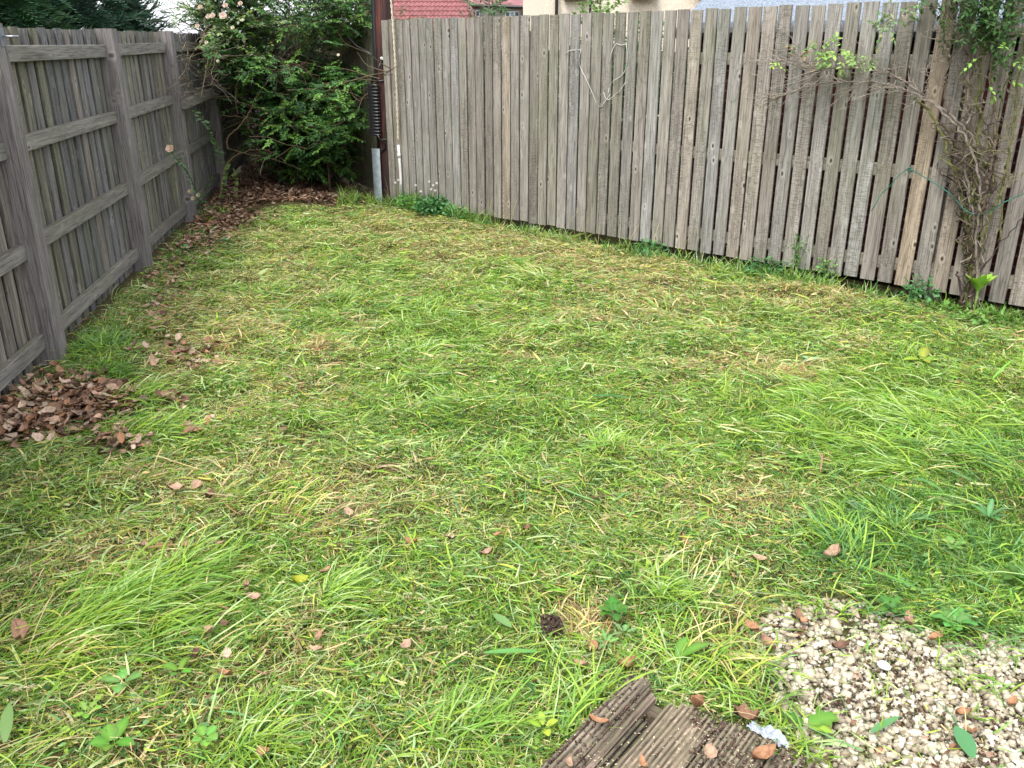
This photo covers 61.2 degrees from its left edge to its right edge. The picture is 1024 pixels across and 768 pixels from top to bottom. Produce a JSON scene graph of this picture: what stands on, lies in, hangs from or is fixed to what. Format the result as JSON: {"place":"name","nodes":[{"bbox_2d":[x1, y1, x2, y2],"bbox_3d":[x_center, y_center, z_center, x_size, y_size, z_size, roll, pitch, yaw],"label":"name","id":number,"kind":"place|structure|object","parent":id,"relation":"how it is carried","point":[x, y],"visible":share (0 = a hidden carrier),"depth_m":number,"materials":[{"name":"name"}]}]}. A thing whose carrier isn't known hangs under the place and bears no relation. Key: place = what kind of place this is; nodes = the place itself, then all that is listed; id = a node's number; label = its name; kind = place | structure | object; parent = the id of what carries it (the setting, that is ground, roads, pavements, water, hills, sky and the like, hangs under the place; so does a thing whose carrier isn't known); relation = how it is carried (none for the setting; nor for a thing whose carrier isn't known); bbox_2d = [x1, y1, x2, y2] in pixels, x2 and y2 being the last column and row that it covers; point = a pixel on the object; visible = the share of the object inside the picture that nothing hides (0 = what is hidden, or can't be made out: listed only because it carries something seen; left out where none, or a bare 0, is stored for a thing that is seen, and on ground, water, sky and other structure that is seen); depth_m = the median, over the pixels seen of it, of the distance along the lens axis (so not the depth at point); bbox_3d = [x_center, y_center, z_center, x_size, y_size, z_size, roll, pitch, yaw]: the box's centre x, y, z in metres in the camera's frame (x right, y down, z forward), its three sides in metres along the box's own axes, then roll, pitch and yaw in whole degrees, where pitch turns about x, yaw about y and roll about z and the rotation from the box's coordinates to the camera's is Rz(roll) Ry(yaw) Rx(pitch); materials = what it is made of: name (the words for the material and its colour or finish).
{"place":"outdoors","nodes":[
{"label":"outdoors","id":0,"kind":"place"},
{"bbox_2d":[79,0,354,33],"label":"sky","id":1,"kind":"structure","parent":0,"point":[170,5],"materials":[{"name":"white"}]},
{"bbox_2d":[358,0,483,84],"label":"tiled house","id":2,"kind":"structure","parent":0,"point":[435,8],"depth_m":32.06,"materials":[{"name":"red tile"}]},
{"bbox_2d":[469,0,522,48],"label":"terraced house","id":3,"kind":"structure","parent":0,"point":[515,7],"depth_m":50.48,"materials":[{"name":"paint"}]},
{"bbox_2d":[505,11,518,16],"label":"window","id":4,"kind":"structure","parent":3,"relation":"in","point":[513,13],"depth_m":50.49,"materials":[{"name":"black plastic"}]},
{"bbox_2d":[0,66,1023,767],"bbox_3d":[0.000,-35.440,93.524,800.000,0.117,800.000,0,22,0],"label":"ground","id":5,"kind":"structure","parent":0,"point":[610,240],"depth_m":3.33,"materials":[{"name":"plant"}]},
{"bbox_2d":[0,703,12,742],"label":"broad leaf","id":6,"kind":"object","parent":5,"relation":"on","point":[6,721],"visible":1,"depth_m":2.17,"materials":[{"name":"plant"}]},
{"bbox_2d":[11,617,30,640],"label":"fallen leaf","id":7,"kind":"object","parent":5,"relation":"on","point":[16,622],"visible":0.91,"depth_m":2.54,"materials":[{"name":"plant"}]},
{"bbox_2d":[0,0,92,29],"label":"conifer tree","id":8,"kind":"object","parent":5,"relation":"on","point":[17,13],"visible":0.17,"depth_m":7.06,"materials":[{"name":"green plant"}]},
{"bbox_2d":[0,361,146,450],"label":"leaf litter","id":9,"kind":"object","parent":5,"relation":"on","point":[81,403],"visible":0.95,"depth_m":4.05,"materials":[{"name":"plant"}]},
{"bbox_2d":[73,700,101,717],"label":"weed plant","id":10,"kind":"object","parent":5,"relation":"on","point":[83,705],"visible":1,"depth_m":2.25,"materials":[{"name":"green plant"}]},
{"bbox_2d":[32,0,155,31],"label":"conifer tree","id":11,"kind":"object","parent":5,"relation":"on","point":[86,19],"visible":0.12,"depth_m":9.27,"materials":[{"name":"green plant"}]},
{"bbox_2d":[35,0,180,31],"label":"conifer tree","id":12,"kind":"object","parent":5,"relation":"on","point":[136,6],"visible":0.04,"depth_m":11.57,"materials":[{"name":"green plant"}]},
{"bbox_2d":[90,717,134,750],"bbox_3d":[-0.989,0.876,2.136,0.095,0.022,0.096,-13,25,-30],"label":"weed plant","id":13,"kind":"object","parent":5,"relation":"on","point":[118,728],"visible":1,"depth_m":2.14,"materials":[{"name":"green plant"}]},
{"bbox_2d":[100,667,141,692],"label":"weed plant","id":14,"kind":"object","parent":5,"relation":"on","point":[111,678],"visible":0.97,"depth_m":2.34,"materials":[{"name":"green plant"}]},
{"bbox_2d":[0,23,265,396],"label":"post and rail fence","id":15,"kind":"object","parent":5,"relation":"on","point":[97,204],"visible":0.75,"depth_m":5.61,"materials":[{"name":"wood"}]},
{"bbox_2d":[43,290,223,453],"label":"leaf litter","id":16,"kind":"object","parent":5,"relation":"on","point":[121,436],"visible":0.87,"depth_m":4.18,"materials":[{"name":"plant"}]},
{"bbox_2d":[167,482,184,489],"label":"fallen leaf","id":17,"kind":"object","parent":5,"relation":"on","point":[177,485],"visible":1,"depth_m":3.36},
{"bbox_2d":[163,657,190,675],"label":"weed plant","id":18,"kind":"object","parent":5,"relation":"on","point":[173,666],"visible":1,"depth_m":2.39,"materials":[{"name":"green plant"}]},
{"bbox_2d":[190,646,199,657],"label":"fallen leaf","id":19,"kind":"object","parent":5,"relation":"on","point":[196,653],"visible":1,"depth_m":2.44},
{"bbox_2d":[190,479,202,487],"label":"fallen leaf","id":20,"kind":"object","parent":5,"relation":"on","point":[196,483],"visible":1,"depth_m":3.37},
{"bbox_2d":[165,110,237,213],"bbox_3d":[-2.984,-2.052,8.220,0.275,1.017,2.145,-2,22,-4],"label":"rose","id":21,"kind":"object","parent":5,"relation":"on","point":[169,148],"visible":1,"depth_m":8.39,"materials":[{"name":"green plant"}]},
{"bbox_2d":[192,725,217,745],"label":"weed plant","id":22,"kind":"object","parent":5,"relation":"on","point":[208,731],"visible":1,"depth_m":2.16,"materials":[{"name":"green plant"}]},
{"bbox_2d":[204,625,213,633],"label":"fallen leaf","id":23,"kind":"object","parent":5,"relation":"on","point":[209,629],"visible":0.96,"depth_m":2.54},
{"bbox_2d":[135,204,285,294],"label":"leaf litter","id":24,"kind":"object","parent":5,"relation":"on","point":[203,223],"visible":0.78,"depth_m":7.68,"materials":[{"name":"plant"}]},
{"bbox_2d":[217,668,232,674],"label":"fallen leaf","id":25,"kind":"object","parent":5,"relation":"on","point":[226,672],"visible":0.96,"depth_m":2.37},
{"bbox_2d":[223,647,230,657],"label":"fallen leaf","id":26,"kind":"object","parent":5,"relation":"on","point":[227,652],"visible":1,"depth_m":2.46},
{"bbox_2d":[158,0,339,198],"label":"rambling rose","id":27,"kind":"object","parent":5,"relation":"on","point":[215,8],"visible":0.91,"depth_m":9.18,"materials":[{"name":"green plant"}]},
{"bbox_2d":[246,592,260,598],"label":"fallen leaf","id":28,"kind":"object","parent":5,"relation":"on","point":[254,595],"visible":0.87,"depth_m":2.71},
{"bbox_2d":[256,745,268,754],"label":"fallen leaf","id":29,"kind":"object","parent":5,"relation":"on","point":[258,749],"visible":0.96,"depth_m":2.12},
{"bbox_2d":[197,151,382,218],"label":"leaf litter","id":30,"kind":"object","parent":5,"relation":"on","point":[254,181],"visible":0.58,"depth_m":9.88,"materials":[{"name":"plant"}]},
{"bbox_2d":[292,575,308,582],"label":"fallen leaf","id":31,"kind":"object","parent":5,"relation":"on","point":[296,578],"visible":1,"depth_m":2.76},
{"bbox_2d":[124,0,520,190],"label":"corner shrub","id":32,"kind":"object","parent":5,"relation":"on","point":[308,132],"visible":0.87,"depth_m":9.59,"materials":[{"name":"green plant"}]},
{"bbox_2d":[285,22,376,188],"bbox_3d":[-2.409,-3.555,11.326,0.161,2.130,4.958,-11,24,-26],"label":"board fence","id":33,"kind":"object","parent":5,"relation":"on","point":[365,165],"visible":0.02,"depth_m":10.02,"materials":[{"name":"wood"}]},
{"bbox_2d":[348,0,395,206],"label":"utility pole","id":34,"kind":"object","parent":5,"relation":"on","point":[380,10],"visible":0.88,"depth_m":8.97,"materials":[{"name":"brown metal"}]},
{"bbox_2d":[359,6,424,30],"bbox_3d":[-1.602,-4.537,11.684,0.922,3.090,1.101,0,22,0],"label":"garden shrub","id":35,"kind":"object","parent":5,"relation":"on","point":[401,12],"visible":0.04,"depth_m":11.64,"materials":[{"name":"green plant"}]},
{"bbox_2d":[399,639,410,648],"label":"fallen leaf","id":36,"kind":"object","parent":5,"relation":"on","point":[405,643],"visible":1,"depth_m":2.50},
{"bbox_2d":[394,190,419,209],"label":"leafy weed","id":37,"kind":"object","parent":5,"relation":"on","point":[403,198],"visible":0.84,"depth_m":8.84,"materials":[{"name":"green plant"}]},
{"bbox_2d":[410,193,454,215],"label":"leafy weed","id":38,"kind":"object","parent":5,"relation":"on","point":[434,207],"visible":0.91,"depth_m":8.58,"materials":[{"name":"green plant"}]},
{"bbox_2d":[441,203,467,218],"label":"leafy weed","id":39,"kind":"object","parent":5,"relation":"on","point":[454,212],"visible":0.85,"depth_m":8.42,"materials":[{"name":"green plant"}]},
{"bbox_2d":[464,703,489,721],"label":"weed plant","id":40,"kind":"object","parent":5,"relation":"on","point":[475,710],"visible":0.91,"depth_m":2.23,"materials":[{"name":"green plant"}]},
{"bbox_2d":[480,546,491,554],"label":"fallen leaf","id":41,"kind":"object","parent":5,"relation":"on","point":[486,551],"visible":1,"depth_m":2.93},
{"bbox_2d":[458,0,515,49],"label":"young tree","id":42,"kind":"object","parent":5,"relation":"on","point":[489,8],"visible":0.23,"depth_m":13.70,"materials":[{"name":"green plant"}]},
{"bbox_2d":[493,614,511,626],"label":"broad leaf","id":43,"kind":"object","parent":5,"relation":"on","point":[502,619],"visible":1,"depth_m":2.58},
{"bbox_2d":[484,648,536,652],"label":"broad leaf","id":44,"kind":"object","parent":5,"relation":"on","point":[511,650],"visible":0.94,"depth_m":2.45,"materials":[{"name":"plant"}]},
{"bbox_2d":[0,179,1023,766],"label":"dry stalks","id":45,"kind":"object","parent":5,"relation":"on","point":[26,687],"visible":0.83,"depth_m":3.58,"materials":[{"name":"beige plant"}]},
{"bbox_2d":[3,209,1023,767],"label":"leaved weeds","id":46,"kind":"object","parent":5,"relation":"on","point":[71,733],"visible":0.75,"depth_m":2.69,"materials":[{"name":"green plant"}]},
{"bbox_2d":[527,711,557,735],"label":"weed plant","id":47,"kind":"object","parent":5,"relation":"on","point":[547,732],"visible":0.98,"depth_m":2.19,"materials":[{"name":"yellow plant"}]},
{"bbox_2d":[540,613,563,636],"bbox_3d":[0.117,0.719,2.574,0.070,0.035,0.086,0,22,0],"label":"soil clod","id":48,"kind":"object","parent":5,"relation":"on","point":[553,620],"visible":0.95,"depth_m":2.56,"materials":[{"name":"brown soil"}]},
{"bbox_2d":[574,658,587,668],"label":"fallen leaf","id":49,"kind":"object","parent":5,"relation":"on","point":[583,663],"visible":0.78,"depth_m":2.40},
{"bbox_2d":[588,639,597,651],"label":"fallen leaf","id":50,"kind":"object","parent":5,"relation":"on","point":[594,643],"visible":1,"depth_m":2.47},
{"bbox_2d":[572,0,629,80],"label":"garden shrub","id":51,"kind":"object","parent":5,"relation":"on","point":[605,9],"visible":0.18,"depth_m":10.91,"materials":[{"name":"green plant"}]},
{"bbox_2d":[594,629,619,649],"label":"weed plant","id":52,"kind":"object","parent":5,"relation":"on","point":[604,634],"visible":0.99,"depth_m":2.50,"materials":[{"name":"green plant"}]},
{"bbox_2d":[598,596,627,620],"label":"weed plant","id":53,"kind":"object","parent":5,"relation":"on","point":[611,603],"visible":1,"depth_m":2.63,"materials":[{"name":"green plant"}]},
{"bbox_2d":[612,622,637,636],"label":"weed plant","id":54,"kind":"object","parent":5,"relation":"on","point":[625,626],"visible":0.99,"depth_m":2.54,"materials":[{"name":"green plant"}]},
{"bbox_2d":[617,656,634,669],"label":"fallen leaf","id":55,"kind":"object","parent":5,"relation":"on","point":[627,661],"visible":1,"depth_m":2.40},
{"bbox_2d":[631,238,668,255],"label":"leafy weed","id":56,"kind":"object","parent":5,"relation":"on","point":[653,246],"visible":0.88,"depth_m":7.06,"materials":[{"name":"green plant"}]},
{"bbox_2d":[541,675,824,767],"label":"wooden deck","id":57,"kind":"structure","parent":5,"relation":"on","point":[658,727],"depth_m":2.10,"materials":[{"name":"wood"}]},
{"bbox_2d":[564,756,572,766],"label":"fallen leaf","id":58,"kind":"object","parent":57,"relation":"on","point":[568,761],"visible":1,"depth_m":2.02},
{"bbox_2d":[589,713,609,723],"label":"fallen leaf","id":59,"kind":"object","parent":57,"relation":"on","point":[593,718],"visible":1,"depth_m":2.13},
{"bbox_2d":[639,754,647,767],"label":"fallen leaf","id":60,"kind":"object","parent":57,"relation":"on","point":[643,762],"visible":1,"depth_m":2.01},
{"bbox_2d":[541,671,822,767],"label":"deck dirt","id":61,"kind":"structure","parent":57,"relation":"on","point":[720,729],"depth_m":2.09,"materials":[{"name":"brown soil"}]},
{"bbox_2d":[538,676,830,767],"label":"seed husks","id":62,"kind":"object","parent":57,"relation":"on","point":[673,738],"visible":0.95,"depth_m":2.09,"materials":[{"name":"brown plant"}]},
{"bbox_2d":[689,694,703,707],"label":"fallen leaf","id":63,"kind":"object","parent":57,"relation":"on","point":[697,701],"visible":1,"depth_m":2.15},
{"bbox_2d":[704,743,716,758],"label":"fallen leaf","id":64,"kind":"object","parent":57,"relation":"on","point":[710,750],"visible":1,"depth_m":2.03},
{"bbox_2d":[751,744,775,759],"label":"fallen leaf","id":65,"kind":"object","parent":57,"relation":"on","point":[764,752],"visible":1,"depth_m":2.03,"materials":[{"name":"plant"}]},
{"bbox_2d":[675,637,708,656],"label":"weed plant","id":66,"kind":"object","parent":5,"relation":"on","point":[683,641],"visible":0.97,"depth_m":2.45,"materials":[{"name":"green plant"}]},
{"bbox_2d":[381,0,1023,306],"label":"board fence","id":67,"kind":"object","parent":5,"relation":"on","point":[530,121],"visible":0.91,"depth_m":6.60,"materials":[{"name":"wood"}]},
{"bbox_2d":[390,0,398,139],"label":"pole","id":68,"kind":"object","parent":67,"relation":"hanging from","point":[396,84],"visible":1,"depth_m":8.54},
{"bbox_2d":[397,145,401,202],"bbox_3d":[-1.159,-2.160,8.957,0.036,0.611,0.043,-9,23,-21],"label":"plastic pipe","id":69,"kind":"object","parent":67,"relation":"attached to","point":[399,162],"visible":0.91,"depth_m":8.91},
{"bbox_2d":[565,43,627,106],"bbox_3d":[0.681,-2.528,7.088,0.634,0.490,0.026,18,28,38],"label":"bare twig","id":70,"kind":"object","parent":67,"relation":"attached to","point":[612,81],"visible":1,"depth_m":7.05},
{"bbox_2d":[733,702,758,720],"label":"fallen leaf","id":71,"kind":"object","parent":5,"relation":"on","point":[740,709],"visible":0.91,"depth_m":2.21,"materials":[{"name":"plant"}]},
{"bbox_2d":[745,619,758,629],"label":"fallen leaf","id":72,"kind":"object","parent":5,"relation":"on","point":[752,625],"visible":0.91,"depth_m":2.56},
{"bbox_2d":[741,255,788,277],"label":"leafy weed","id":73,"kind":"object","parent":5,"relation":"on","point":[753,265],"visible":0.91,"depth_m":6.44,"materials":[{"name":"green plant"}]},
{"bbox_2d":[746,721,789,748],"bbox_3d":[0.637,0.873,2.149,0.104,0.036,0.042,20,29,41],"label":"plastic scrap","id":74,"kind":"object","parent":5,"relation":"on","point":[769,732],"visible":0.9,"depth_m":2.14,"materials":[{"name":"grey"}]},
{"bbox_2d":[761,632,775,649],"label":"fallen leaf","id":75,"kind":"object","parent":5,"relation":"on","point":[764,636],"visible":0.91,"depth_m":2.49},
{"bbox_2d":[786,233,808,278],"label":"leafy weed","id":76,"kind":"object","parent":5,"relation":"on","point":[798,254],"visible":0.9,"depth_m":6.33,"materials":[{"name":"green plant"}]},
{"bbox_2d":[815,256,839,282],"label":"leafy weed","id":77,"kind":"object","parent":5,"relation":"on","point":[824,268],"visible":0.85,"depth_m":6.20,"materials":[{"name":"green plant"}]},
{"bbox_2d":[823,543,839,559],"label":"fallen leaf","id":78,"kind":"object","parent":5,"relation":"on","point":[835,548],"visible":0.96,"depth_m":2.88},
{"bbox_2d":[676,0,1023,298],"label":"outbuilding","id":79,"kind":"structure","parent":5,"relation":"on","point":[718,4],"depth_m":6.34,"materials":[{"name":"wood"}]},
{"bbox_2d":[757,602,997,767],"bbox_3d":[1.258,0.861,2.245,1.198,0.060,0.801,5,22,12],"label":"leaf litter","id":80,"kind":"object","parent":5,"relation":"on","point":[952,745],"visible":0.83,"depth_m":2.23,"materials":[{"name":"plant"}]},
{"bbox_2d":[732,0,1023,311],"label":"climbing shrub","id":81,"kind":"object","parent":5,"relation":"on","point":[968,244],"visible":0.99,"depth_m":5.33,"materials":[{"name":"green plant"}]},
{"bbox_2d":[871,169,1023,214],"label":"garden twine","id":82,"kind":"object","parent":81,"relation":"attached to","point":[943,189],"visible":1,"depth_m":5.46,"materials":[{"name":"fabric"}]},
{"bbox_2d":[874,596,910,615],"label":"weed plant","id":83,"kind":"object","parent":5,"relation":"on","point":[884,607],"visible":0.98,"depth_m":2.65,"materials":[{"name":"green plant"}]},
{"bbox_2d":[904,610,914,624],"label":"fallen leaf","id":84,"kind":"object","parent":5,"relation":"on","point":[907,618],"visible":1,"depth_m":2.59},
{"bbox_2d":[894,273,940,302],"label":"leafy weed","id":85,"kind":"object","parent":5,"relation":"on","point":[914,288],"visible":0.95,"depth_m":5.75,"materials":[{"name":"green plant"}]},
{"bbox_2d":[903,347,938,362],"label":"weed plant","id":86,"kind":"object","parent":5,"relation":"on","point":[924,352],"visible":0.98,"depth_m":4.72,"materials":[{"name":"yellow plant"}]},
{"bbox_2d":[930,605,977,630],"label":"weed plant","id":87,"kind":"object","parent":5,"relation":"on","point":[963,616],"visible":0.89,"depth_m":2.59,"materials":[{"name":"green plant"}]},
{"bbox_2d":[942,536,968,549],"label":"weed plant","id":88,"kind":"object","parent":5,"relation":"on","point":[952,540],"visible":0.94,"depth_m":2.98,"materials":[{"name":"green plant"}]},
{"bbox_2d":[912,298,1001,321],"bbox_3d":[2.841,-0.471,5.558,0.558,0.144,0.528,0,22,0],"label":"leafy weed","id":89,"kind":"object","parent":5,"relation":"on","point":[946,303],"visible":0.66,"depth_m":5.56,"materials":[{"name":"green plant"}]},
{"bbox_2d":[966,273,997,312],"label":"lime leaf clump","id":90,"kind":"object","parent":5,"relation":"on","point":[980,282],"visible":0.97,"depth_m":5.46,"materials":[{"name":"green plant"}]},
{"bbox_2d":[972,498,1006,519],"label":"weed plant","id":91,"kind":"object","parent":5,"relation":"on","point":[990,507],"visible":0.99,"depth_m":3.16,"materials":[{"name":"green plant"}]},
{"bbox_2d":[959,304,1023,334],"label":"leafy weed","id":92,"kind":"object","parent":5,"relation":"on","point":[1006,318],"visible":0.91,"depth_m":5.31,"materials":[{"name":"green plant"}]},
{"bbox_2d":[1002,562,1023,579],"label":"weed plant","id":93,"kind":"object","parent":5,"relation":"on","point":[1013,568],"visible":0.91,"depth_m":2.80,"materials":[{"name":"green plant"}]},
{"bbox_2d":[412,46,688,233],"bbox_3d":[0.306,-2.470,8.504,3.589,1.661,1.180,18,28,37],"label":"hedge","id":94,"kind":"object","parent":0,"point":[599,134],"visible":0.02,"depth_m":7.96,"materials":[{"name":"green plant"}]},
{"bbox_2d":[523,0,700,115],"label":"rendered house","id":95,"kind":"structure","parent":0,"point":[540,7],"depth_m":17.52,"materials":[{"name":"beige paint"}]},
{"bbox_2d":[600,13,673,108],"bbox_3d":[1.720,-4.022,11.874,1.231,1.993,1.208,18,28,37],"label":"garden shrub","id":96,"kind":"object","parent":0,"point":[638,39],"visible":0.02,"depth_m":11.46,"materials":[{"name":"green plant"}]},
{"bbox_2d":[754,597,1023,767],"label":"gravel","id":97,"kind":"structure","parent":0,"point":[915,735],"depth_m":2.34,"materials":[{"name":"gravel"}]},
{"bbox_2d":[784,706,838,732],"bbox_3d":[0.762,0.852,2.205,0.130,0.017,0.080,9,23,21],"label":"weed plant","id":98,"kind":"object","parent":97,"relation":"on","point":[821,721],"visible":1,"depth_m":2.20,"materials":[{"name":"green plant"}]},
{"bbox_2d":[831,639,849,647],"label":"fallen leaf","id":99,"kind":"object","parent":97,"relation":"on","point":[840,643],"visible":1,"depth_m":2.48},
{"bbox_2d":[877,660,890,670],"bbox_3d":[1.034,0.783,2.405,0.036,0.020,0.030,0,22,0],"label":"white stone","id":100,"kind":"object","parent":97,"relation":"on","point":[883,665],"visible":0.98,"depth_m":2.40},
{"bbox_2d":[870,716,899,732],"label":"broad leaf","id":101,"kind":"object","parent":97,"relation":"on","point":[886,722],"visible":1,"depth_m":2.19,"materials":[{"name":"plant"}]},
{"bbox_2d":[799,601,1023,767],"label":"soil crumbs","id":102,"kind":"object","parent":97,"relation":"on","point":[1001,720],"visible":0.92,"depth_m":2.29,"materials":[{"name":"brown soil"}]},
{"bbox_2d":[928,631,942,640],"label":"fallen leaf","id":103,"kind":"object","parent":97,"relation":"on","point":[932,636],"visible":0.96,"depth_m":2.52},
{"bbox_2d":[955,706,971,714],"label":"fallen leaf","id":104,"kind":"object","parent":97,"relation":"on","point":[959,711],"visible":1,"depth_m":2.24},
{"bbox_2d":[953,726,976,757],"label":"broad leaf","id":105,"kind":"object","parent":97,"relation":"on","point":[965,741],"visible":1,"depth_m":2.13,"materials":[{"name":"plant"}]},
{"bbox_2d":[1006,695,1018,705],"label":"fallen leaf","id":106,"kind":"object","parent":97,"relation":"on","point":[1011,701],"visible":1,"depth_m":2.28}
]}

